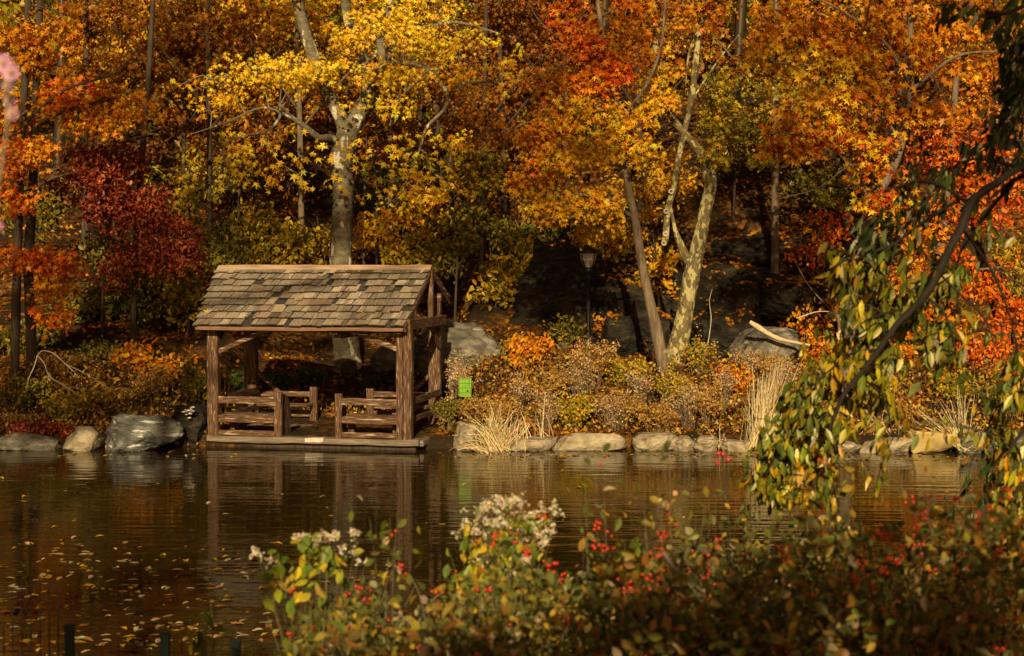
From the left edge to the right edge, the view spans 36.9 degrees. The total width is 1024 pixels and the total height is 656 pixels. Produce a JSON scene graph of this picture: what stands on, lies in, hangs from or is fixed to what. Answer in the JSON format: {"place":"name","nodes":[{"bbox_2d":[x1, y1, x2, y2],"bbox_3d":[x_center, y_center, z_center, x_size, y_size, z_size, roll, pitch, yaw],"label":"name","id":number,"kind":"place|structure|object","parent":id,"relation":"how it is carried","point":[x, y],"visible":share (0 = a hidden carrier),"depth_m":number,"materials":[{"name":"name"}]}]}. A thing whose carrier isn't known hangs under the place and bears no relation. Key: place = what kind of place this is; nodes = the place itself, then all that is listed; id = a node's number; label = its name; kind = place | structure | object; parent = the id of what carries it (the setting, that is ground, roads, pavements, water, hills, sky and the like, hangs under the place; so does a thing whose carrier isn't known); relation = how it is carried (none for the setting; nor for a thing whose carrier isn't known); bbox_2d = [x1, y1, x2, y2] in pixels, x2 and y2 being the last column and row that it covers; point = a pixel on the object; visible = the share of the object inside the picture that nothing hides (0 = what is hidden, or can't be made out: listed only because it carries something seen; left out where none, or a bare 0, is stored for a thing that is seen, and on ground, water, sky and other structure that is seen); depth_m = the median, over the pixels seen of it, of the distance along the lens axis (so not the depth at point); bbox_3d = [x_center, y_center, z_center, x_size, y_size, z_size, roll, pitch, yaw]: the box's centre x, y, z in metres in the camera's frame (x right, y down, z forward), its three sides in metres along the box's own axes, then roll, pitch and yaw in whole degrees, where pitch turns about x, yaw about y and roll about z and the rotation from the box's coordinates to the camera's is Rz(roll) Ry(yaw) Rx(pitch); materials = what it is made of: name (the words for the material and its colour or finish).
{"place":"outdoors","nodes":[
{"label":"outdoors","id":0,"kind":"place"},
{"bbox_2d":[0,446,1023,655],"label":"water","id":1,"kind":"structure","parent":0,"point":[172,514],"depth_m":24.29,"materials":[{"name":"brown liquid"}]},
{"bbox_2d":[0,450,985,655],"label":"floating leaves","id":2,"kind":"object","parent":1,"relation":"on","point":[275,631],"visible":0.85,"depth_m":19.01,"materials":[{"name":"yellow plant"}]},
{"bbox_2d":[552,433,627,450],"bbox_3d":[1.631,2.490,33.263,1.774,0.501,0.827,0,2,0],"label":"edging stone","id":3,"kind":"object","parent":1,"relation":"in","point":[584,441],"visible":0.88,"depth_m":32.94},
{"bbox_2d":[0,30,1023,450],"bbox_3d":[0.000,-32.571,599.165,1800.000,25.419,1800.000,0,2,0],"label":"ground","id":4,"kind":"structure","parent":0,"point":[750,216],"depth_m":47.24,"materials":[{"name":"brown soil"}]},
{"bbox_2d":[0,53,19,230],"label":"aster","id":5,"kind":"object","parent":4,"relation":"on","point":[7,70],"visible":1,"depth_m":2.58,"materials":[{"name":"pink plant"}]},
{"bbox_2d":[0,432,60,450],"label":"bank stone","id":6,"kind":"object","parent":4,"relation":"on","point":[22,441],"visible":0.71,"depth_m":33.10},
{"bbox_2d":[0,371,61,410],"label":"shrub","id":7,"kind":"object","parent":4,"relation":"on","point":[18,392],"visible":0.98,"depth_m":34.94,"materials":[{"name":"green plant"}]},
{"bbox_2d":[0,318,68,355],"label":"sapling","id":8,"kind":"object","parent":4,"relation":"on","point":[53,338],"visible":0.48,"depth_m":39.90,"materials":[{"name":"green plant"}]},
{"bbox_2d":[0,171,98,285],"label":"sapling","id":9,"kind":"object","parent":4,"relation":"on","point":[43,205],"visible":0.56,"depth_m":43.69,"materials":[{"name":"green plant"}]},
{"bbox_2d":[0,0,136,377],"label":"maple","id":10,"kind":"object","parent":4,"relation":"on","point":[28,39],"visible":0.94,"depth_m":36.15,"materials":[{"name":"orange plant"}]},
{"bbox_2d":[38,386,110,419],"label":"shrub","id":11,"kind":"object","parent":4,"relation":"on","point":[54,404],"visible":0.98,"depth_m":34.49,"materials":[{"name":"green plant"}]},
{"bbox_2d":[0,0,164,375],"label":"maple","id":12,"kind":"object","parent":4,"relation":"on","point":[30,261],"visible":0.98,"depth_m":35.98,"materials":[{"name":"orange plant"}]},
{"bbox_2d":[41,280,130,324],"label":"sapling","id":13,"kind":"object","parent":4,"relation":"on","point":[85,308],"visible":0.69,"depth_m":41.92,"materials":[{"name":"green plant"}]},
{"bbox_2d":[31,0,166,251],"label":"tree","id":14,"kind":"object","parent":4,"relation":"on","point":[88,23],"visible":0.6,"depth_m":48.55,"materials":[{"name":"orange plant"}]},
{"bbox_2d":[67,225,144,342],"bbox_3d":[-10.554,-0.979,40.091,2.130,3.423,1.398,0,2,0],"label":"sapling","id":15,"kind":"object","parent":4,"relation":"on","point":[97,250],"visible":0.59,"depth_m":39.86,"materials":[{"name":"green plant"}]},
{"bbox_2d":[55,104,173,246],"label":"sapling","id":16,"kind":"object","parent":4,"relation":"on","point":[112,143],"visible":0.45,"depth_m":46.59,"materials":[{"name":"orange plant"}]},
{"bbox_2d":[37,0,212,344],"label":"oak","id":17,"kind":"object","parent":4,"relation":"on","point":[101,179],"visible":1,"depth_m":37.85,"materials":[{"name":"red plant"}]},
{"bbox_2d":[3,575,261,655],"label":"wire fence","id":18,"kind":"object","parent":4,"relation":"on","point":[69,639],"visible":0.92,"depth_m":6.65,"materials":[{"name":"metal"}]},
{"bbox_2d":[107,334,163,377],"bbox_3d":[-8.916,0.677,36.674,1.370,1.093,1.134,0,2,0],"label":"shrub","id":19,"kind":"object","parent":4,"relation":"on","point":[137,359],"visible":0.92,"depth_m":36.56,"materials":[{"name":"orange plant"}]},
{"bbox_2d":[104,414,183,451],"bbox_3d":[-8.011,2.292,33.397,1.806,0.832,1.404,0,2,0],"label":"boulder","id":20,"kind":"object","parent":4,"relation":"on","point":[128,432],"visible":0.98,"depth_m":33.01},
{"bbox_2d":[104,270,185,328],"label":"sapling","id":21,"kind":"object","parent":4,"relation":"on","point":[148,292],"visible":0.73,"depth_m":41.77,"materials":[{"name":"green plant"}]},
{"bbox_2d":[98,0,248,255],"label":"tree","id":22,"kind":"object","parent":4,"relation":"on","point":[128,70],"visible":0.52,"depth_m":46.60,"materials":[{"name":"orange plant"}]},
{"bbox_2d":[146,250,214,337],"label":"sapling","id":23,"kind":"object","parent":4,"relation":"on","point":[192,291],"visible":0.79,"depth_m":40.83,"materials":[{"name":"green plant"}]},
{"bbox_2d":[127,142,237,276],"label":"sapling","id":24,"kind":"object","parent":4,"relation":"on","point":[187,195],"visible":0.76,"depth_m":44.65,"materials":[{"name":"yellow plant"}]},
{"bbox_2d":[171,404,207,446],"bbox_3d":[-7.157,2.259,34.270,0.888,1.077,1.219,0,2,0],"label":"boulder","id":25,"kind":"object","parent":4,"relation":"on","point":[195,427],"visible":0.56,"depth_m":33.75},
{"bbox_2d":[123,0,284,280],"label":"tree","id":26,"kind":"object","parent":4,"relation":"on","point":[230,22],"visible":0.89,"depth_m":44.74,"materials":[{"name":"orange plant"}]},
{"bbox_2d":[194,207,249,275],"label":"sapling","id":27,"kind":"object","parent":4,"relation":"on","point":[227,248],"visible":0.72,"depth_m":42.35,"materials":[{"name":"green plant"}]},
{"bbox_2d":[168,2,294,239],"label":"tree","id":28,"kind":"object","parent":4,"relation":"on","point":[231,186],"visible":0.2,"depth_m":49.70,"materials":[{"name":"orange plant"}]},
{"bbox_2d":[183,109,291,261],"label":"sapling","id":29,"kind":"object","parent":4,"relation":"on","point":[255,139],"visible":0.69,"depth_m":45.68,"materials":[{"name":"yellow plant"}]},
{"bbox_2d":[200,156,306,223],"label":"sapling","id":30,"kind":"object","parent":4,"relation":"on","point":[291,212],"visible":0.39,"depth_m":49.83,"materials":[{"name":"green plant"}]},
{"bbox_2d":[194,0,340,255],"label":"tree","id":31,"kind":"object","parent":4,"relation":"on","point":[245,48],"visible":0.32,"depth_m":47.73,"materials":[{"name":"yellow plant"}]},
{"bbox_2d":[234,201,312,264],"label":"sapling","id":32,"kind":"object","parent":4,"relation":"on","point":[275,242],"visible":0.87,"depth_m":43.73,"materials":[{"name":"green plant"}]},
{"bbox_2d":[241,0,380,264],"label":"tree","id":33,"kind":"object","parent":4,"relation":"on","point":[311,7],"visible":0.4,"depth_m":46.75,"materials":[{"name":"yellow plant"}]},
{"bbox_2d":[285,217,353,264],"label":"sapling","id":34,"kind":"object","parent":4,"relation":"on","point":[319,247],"visible":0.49,"depth_m":44.69,"materials":[{"name":"yellow plant"}]},
{"bbox_2d":[192,265,449,449],"bbox_3d":[-4.328,0.996,35.194,5.672,4.892,4.460,0,2,11],"label":"gazebo","id":35,"kind":"object","parent":4,"relation":"on","point":[252,302],"visible":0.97,"depth_m":33.83,"materials":[{"name":"brown wood"}]},
{"bbox_2d":[248,527,406,654],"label":"flowering plant","id":36,"kind":"object","parent":4,"relation":"on","point":[306,548],"visible":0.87,"depth_m":5.92,"materials":[{"name":"green plant"}]},
{"bbox_2d":[270,580,398,655],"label":"berry shrub","id":37,"kind":"object","parent":4,"relation":"on","point":[352,638],"visible":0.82,"depth_m":4.73,"materials":[{"name":"green plant"}]},
{"bbox_2d":[162,0,525,377],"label":"sycamore","id":38,"kind":"object","parent":4,"relation":"on","point":[347,351],"visible":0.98,"depth_m":40.81,"materials":[{"name":"yellow plant"}]},
{"bbox_2d":[306,112,430,264],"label":"sapling","id":39,"kind":"object","parent":4,"relation":"on","point":[373,139],"visible":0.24,"depth_m":49.65,"materials":[{"name":"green plant"}]},
{"bbox_2d":[300,495,446,655],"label":"berry shrub","id":40,"kind":"object","parent":4,"relation":"on","point":[398,638],"visible":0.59,"depth_m":5.71,"materials":[{"name":"green plant"}]},
{"bbox_2d":[332,149,414,264],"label":"sapling","id":41,"kind":"object","parent":4,"relation":"on","point":[370,204],"visible":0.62,"depth_m":45.83,"materials":[{"name":"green plant"}]},
{"bbox_2d":[352,198,415,337],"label":"sapling","id":42,"kind":"object","parent":4,"relation":"on","point":[383,223],"visible":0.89,"depth_m":43.87,"materials":[{"name":"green plant"}]},
{"bbox_2d":[324,0,474,264],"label":"tree","id":43,"kind":"object","parent":4,"relation":"on","point":[391,127],"visible":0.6,"depth_m":45.74,"materials":[{"name":"yellow plant"}]},
{"bbox_2d":[380,222,443,338],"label":"sapling","id":44,"kind":"object","parent":4,"relation":"on","point":[418,254],"visible":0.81,"depth_m":43.32,"materials":[{"name":"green plant"}]},
{"bbox_2d":[387,171,473,264],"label":"sapling","id":45,"kind":"object","parent":4,"relation":"on","point":[419,220],"visible":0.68,"depth_m":44.86,"materials":[{"name":"yellow plant"}]},
{"bbox_2d":[376,0,506,277],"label":"tree","id":46,"kind":"object","parent":4,"relation":"on","point":[437,170],"visible":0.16,"depth_m":50.74,"materials":[{"name":"yellow plant"}]},
{"bbox_2d":[424,210,479,320],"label":"sapling","id":47,"kind":"object","parent":4,"relation":"on","point":[443,260],"visible":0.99,"depth_m":42.95,"materials":[{"name":"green plant"}]},
{"bbox_2d":[413,321,508,391],"bbox_3d":[-1.197,0.761,38.750,2.761,1.920,2.086,0,2,0],"label":"boulder","id":48,"kind":"object","parent":4,"relation":"on","point":[469,337],"visible":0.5,"depth_m":38.01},
{"bbox_2d":[399,569,526,655],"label":"berry shrub","id":49,"kind":"object","parent":4,"relation":"on","point":[477,630],"visible":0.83,"depth_m":4.64,"materials":[{"name":"green plant"}]},
{"bbox_2d":[426,0,550,272],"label":"tree","id":50,"kind":"object","parent":4,"relation":"on","point":[482,165],"visible":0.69,"depth_m":45.81,"materials":[{"name":"yellow plant"}]},
{"bbox_2d":[452,402,529,453],"bbox_3d":[-0.478,2.117,33.066,1.738,1.235,1.461,0,2,0],"label":"reed clump","id":51,"kind":"object","parent":4,"relation":"on","point":[495,443],"visible":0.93,"depth_m":32.96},
{"bbox_2d":[464,259,527,310],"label":"sapling","id":52,"kind":"object","parent":4,"relation":"on","point":[497,296],"visible":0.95,"depth_m":42.94,"materials":[{"name":"yellow plant"}]},
{"bbox_2d":[430,490,565,648],"bbox_3d":[-0.049,1.528,6.150,0.567,1.799,0.408,0,2,0],"label":"flowering plant","id":53,"kind":"object","parent":4,"relation":"on","point":[501,561],"visible":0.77,"depth_m":6.12,"materials":[{"name":"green plant"}]},
{"bbox_2d":[0,0,1023,192],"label":"distant woods","id":54,"kind":"object","parent":4,"relation":"on","point":[15,9],"visible":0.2,"depth_m":60.26,"materials":[{"name":"orange plant"}]},
{"bbox_2d":[0,336,1023,447],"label":"undergrowth","id":55,"kind":"object","parent":4,"relation":"on","point":[801,364],"visible":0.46,"depth_m":35.59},
{"bbox_2d":[445,0,578,249],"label":"tree","id":56,"kind":"object","parent":4,"relation":"on","point":[497,10],"visible":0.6,"depth_m":48.69,"materials":[{"name":"orange plant"}]},
{"bbox_2d":[0,89,1023,437],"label":"fallen leaves","id":57,"kind":"object","parent":4,"relation":"on","point":[392,339],"depth_m":41.42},
{"bbox_2d":[567,0,721,212],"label":"tree","id":58,"kind":"object","parent":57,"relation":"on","point":[640,204],"visible":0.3,"depth_m":49.70,"materials":[{"name":"orange plant"}]},
{"bbox_2d":[463,215,561,261],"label":"sapling","id":59,"kind":"object","parent":4,"relation":"on","point":[497,232],"visible":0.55,"depth_m":46.78,"materials":[{"name":"green plant"}]},
{"bbox_2d":[485,231,546,282],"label":"sapling","id":60,"kind":"object","parent":4,"relation":"on","point":[525,245],"visible":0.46,"depth_m":44.39,"materials":[{"name":"green plant"}]},
{"bbox_2d":[444,507,606,655],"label":"berry shrub","id":61,"kind":"object","parent":4,"relation":"on","point":[532,550],"visible":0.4,"depth_m":5.30,"materials":[{"name":"green plant"}]},
{"bbox_2d":[501,331,555,373],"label":"shrub","id":62,"kind":"object","parent":4,"relation":"on","point":[526,349],"visible":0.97,"depth_m":36.78,"materials":[{"name":"orange plant"}]},
{"bbox_2d":[508,238,602,342],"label":"rock outcrop","id":63,"kind":"object","parent":4,"relation":"on","point":[552,281],"visible":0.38,"depth_m":42.35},
{"bbox_2d":[478,0,635,241],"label":"tree","id":64,"kind":"object","parent":4,"relation":"on","point":[528,51],"visible":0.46,"depth_m":49.64,"materials":[{"name":"orange plant"}]},
{"bbox_2d":[455,0,680,372],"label":"maple","id":65,"kind":"object","parent":4,"relation":"on","point":[601,73],"visible":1,"depth_m":36.06,"materials":[{"name":"brown plant"}]},
{"bbox_2d":[550,386,595,431],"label":"shrub","id":66,"kind":"object","parent":4,"relation":"on","point":[573,409],"visible":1,"depth_m":34.04,"materials":[{"name":"yellow plant"}]},
{"bbox_2d":[562,337,620,390],"bbox_3d":[1.820,0.854,35.977,1.354,1.322,1.087,1,3,18],"label":"shrub","id":67,"kind":"object","parent":4,"relation":"on","point":[602,360],"visible":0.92,"depth_m":35.99,"materials":[{"name":"plant"}]},
{"bbox_2d":[535,443,660,655],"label":"berry shrub","id":68,"kind":"object","parent":4,"relation":"on","point":[588,575],"visible":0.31,"depth_m":5.73,"materials":[{"name":"green plant"}]},
{"bbox_2d":[567,209,648,272],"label":"sapling","id":69,"kind":"object","parent":4,"relation":"on","point":[604,248],"visible":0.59,"depth_m":43.74,"materials":[{"name":"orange plant"}]},
{"bbox_2d":[601,315,640,357],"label":"rock outcrop","id":70,"kind":"object","parent":4,"relation":"on","point":[623,332],"visible":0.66,"depth_m":40.03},
{"bbox_2d":[590,261,674,347],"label":"rock outcrop","id":71,"kind":"object","parent":4,"relation":"on","point":[607,297],"visible":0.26,"depth_m":42.07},
{"bbox_2d":[555,554,733,655],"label":"berry shrub","id":72,"kind":"object","parent":4,"relation":"on","point":[660,646],"visible":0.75,"depth_m":4.68,"materials":[{"name":"green plant"}]},
{"bbox_2d":[269,494,1023,655],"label":"thicket undergrowth","id":73,"kind":"object","parent":4,"relation":"on","point":[1007,562],"visible":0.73,"depth_m":4.69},
{"bbox_2d":[616,224,682,298],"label":"sapling","id":74,"kind":"object","parent":4,"relation":"on","point":[660,265],"visible":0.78,"depth_m":42.34,"materials":[{"name":"yellow plant"}]},
{"bbox_2d":[629,301,670,351],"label":"rock outcrop","id":75,"kind":"object","parent":4,"relation":"on","point":[638,313],"visible":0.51,"depth_m":40.71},
{"bbox_2d":[627,145,702,262],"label":"sapling","id":76,"kind":"object","parent":4,"relation":"on","point":[683,185],"visible":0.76,"depth_m":43.76,"materials":[{"name":"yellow plant"}]},
{"bbox_2d":[586,320,756,655],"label":"berry shrub","id":77,"kind":"object","parent":4,"relation":"on","point":[640,547],"visible":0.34,"depth_m":5.42,"materials":[{"name":"green plant"}]},
{"bbox_2d":[621,0,785,364],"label":"sycamore","id":78,"kind":"object","parent":4,"relation":"on","point":[692,258],"visible":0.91,"depth_m":37.41,"materials":[{"name":"orange plant"}]},
{"bbox_2d":[684,380,743,426],"bbox_3d":[4.465,1.707,34.465,0.994,1.079,1.260,-2,3,-35],"label":"shrub","id":79,"kind":"object","parent":4,"relation":"on","point":[709,395],"visible":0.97,"depth_m":34.40,"materials":[{"name":"orange plant"}]},
{"bbox_2d":[691,295,754,358],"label":"rock outcrop","id":80,"kind":"object","parent":4,"relation":"on","point":[723,333],"visible":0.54,"depth_m":40.08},
{"bbox_2d":[652,256,807,351],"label":"rock outcrop","id":81,"kind":"object","parent":4,"relation":"on","point":[729,278],"visible":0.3,"depth_m":42.28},
{"bbox_2d":[696,106,771,223],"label":"sapling","id":82,"kind":"object","parent":4,"relation":"on","point":[745,153],"visible":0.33,"depth_m":47.76,"materials":[{"name":"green plant"}]},
{"bbox_2d":[692,489,800,652],"bbox_3d":[1.076,1.592,6.679,0.666,1.838,1.091,0,2,0],"label":"berry shrub","id":83,"kind":"object","parent":4,"relation":"on","point":[747,526],"visible":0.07,"depth_m":6.63,"materials":[{"name":"green plant"}]},
{"bbox_2d":[671,499,835,655],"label":"berry shrub","id":84,"kind":"object","parent":4,"relation":"on","point":[731,576],"visible":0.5,"depth_m":4.95,"materials":[{"name":"green plant"}]},
{"bbox_2d":[729,326,802,363],"bbox_3d":[6.480,0.755,39.072,1.909,1.576,2.006,0,2,0],"label":"boulder","id":85,"kind":"object","parent":4,"relation":"on","point":[752,338],"visible":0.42,"depth_m":38.42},
{"bbox_2d":[694,0,844,273],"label":"tree","id":86,"kind":"object","parent":4,"relation":"on","point":[750,129],"visible":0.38,"depth_m":45.22,"materials":[{"name":"brown plant"}]},
{"bbox_2d":[740,358,798,449],"bbox_3d":[5.601,1.621,33.229,1.679,2.037,0.910,-2,3,-34],"label":"reed clump","id":87,"kind":"object","parent":4,"relation":"on","point":[759,408],"visible":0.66,"depth_m":33.02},
{"bbox_2d":[710,226,835,274],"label":"rock outcrop","id":88,"kind":"object","parent":4,"relation":"on","point":[755,251],"visible":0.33,"depth_m":46.59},
{"bbox_2d":[727,543,858,655],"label":"berry shrub","id":89,"kind":"object","parent":4,"relation":"on","point":[821,608],"visible":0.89,"depth_m":4.40,"materials":[{"name":"green plant"}]},
{"bbox_2d":[762,296,879,340],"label":"rock outcrop","id":90,"kind":"object","parent":4,"relation":"on","point":[833,323],"visible":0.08,"depth_m":41.48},
{"bbox_2d":[760,282,831,318],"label":"rock outcrop","id":91,"kind":"object","parent":90,"relation":"on","point":[783,303],"visible":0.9,"depth_m":40.89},
{"bbox_2d":[780,200,864,350],"bbox_3d":[8.079,-1.132,39.444,2.426,4.308,1.169,0,2,0],"label":"maple","id":92,"kind":"object","parent":4,"relation":"on","point":[830,235],"visible":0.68,"depth_m":39.44,"materials":[{"name":"brown plant"}]},
{"bbox_2d":[761,458,896,653],"bbox_3d":[1.280,1.513,6.530,0.646,1.925,1.043,0,2,0],"label":"berry shrub","id":93,"kind":"object","parent":4,"relation":"on","point":[843,493],"visible":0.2,"depth_m":6.42,"materials":[{"name":"green plant"}]},
{"bbox_2d":[777,486,916,655],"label":"berry shrub","id":94,"kind":"object","parent":4,"relation":"on","point":[850,643],"visible":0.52,"depth_m":5.19,"materials":[{"name":"green plant"}]},
{"bbox_2d":[776,0,925,288],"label":"tree","id":95,"kind":"object","parent":4,"relation":"on","point":[846,190],"visible":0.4,"depth_m":43.73,"materials":[{"name":"orange plant"}]},
{"bbox_2d":[740,0,997,417],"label":"maple","id":96,"kind":"object","parent":4,"relation":"on","point":[832,135],"visible":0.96,"depth_m":33.77,"materials":[{"name":"brown plant"}]},
{"bbox_2d":[733,0,1023,552],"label":"cherry tree","id":97,"kind":"object","parent":4,"relation":"on","point":[779,453],"visible":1,"depth_m":8.11,"materials":[{"name":"green plant"}]},
{"bbox_2d":[845,450,974,655],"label":"berry shrub","id":98,"kind":"object","parent":4,"relation":"on","point":[909,544],"visible":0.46,"depth_m":6.06,"materials":[{"name":"green plant"}]},
{"bbox_2d":[843,0,984,352],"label":"tree","id":99,"kind":"object","parent":4,"relation":"on","point":[896,179],"visible":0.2,"depth_m":42.78,"materials":[{"name":"orange plant"}]},
{"bbox_2d":[874,0,1023,363],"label":"maple","id":100,"kind":"object","parent":4,"relation":"on","point":[952,152],"visible":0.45,"depth_m":37.18,"materials":[{"name":"brown plant"}]},
{"bbox_2d":[890,487,1023,655],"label":"berry shrub","id":101,"kind":"object","parent":4,"relation":"on","point":[940,636],"visible":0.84,"depth_m":4.83,"materials":[{"name":"green plant"}]},
{"bbox_2d":[903,458,1023,655],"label":"berry shrub","id":102,"kind":"object","parent":4,"relation":"on","point":[970,499],"visible":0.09,"depth_m":6.24,"materials":[{"name":"green plant"}]},
{"bbox_2d":[956,325,1023,371],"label":"shrub","id":103,"kind":"object","parent":4,"relation":"on","point":[979,351],"visible":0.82,"depth_m":36.97,"materials":[{"name":"orange plant"}]},
{"bbox_2d":[989,233,1023,356],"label":"sapling","id":104,"kind":"object","parent":4,"relation":"on","point":[1014,250],"visible":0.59,"depth_m":37.77,"materials":[{"name":"orange plant"}]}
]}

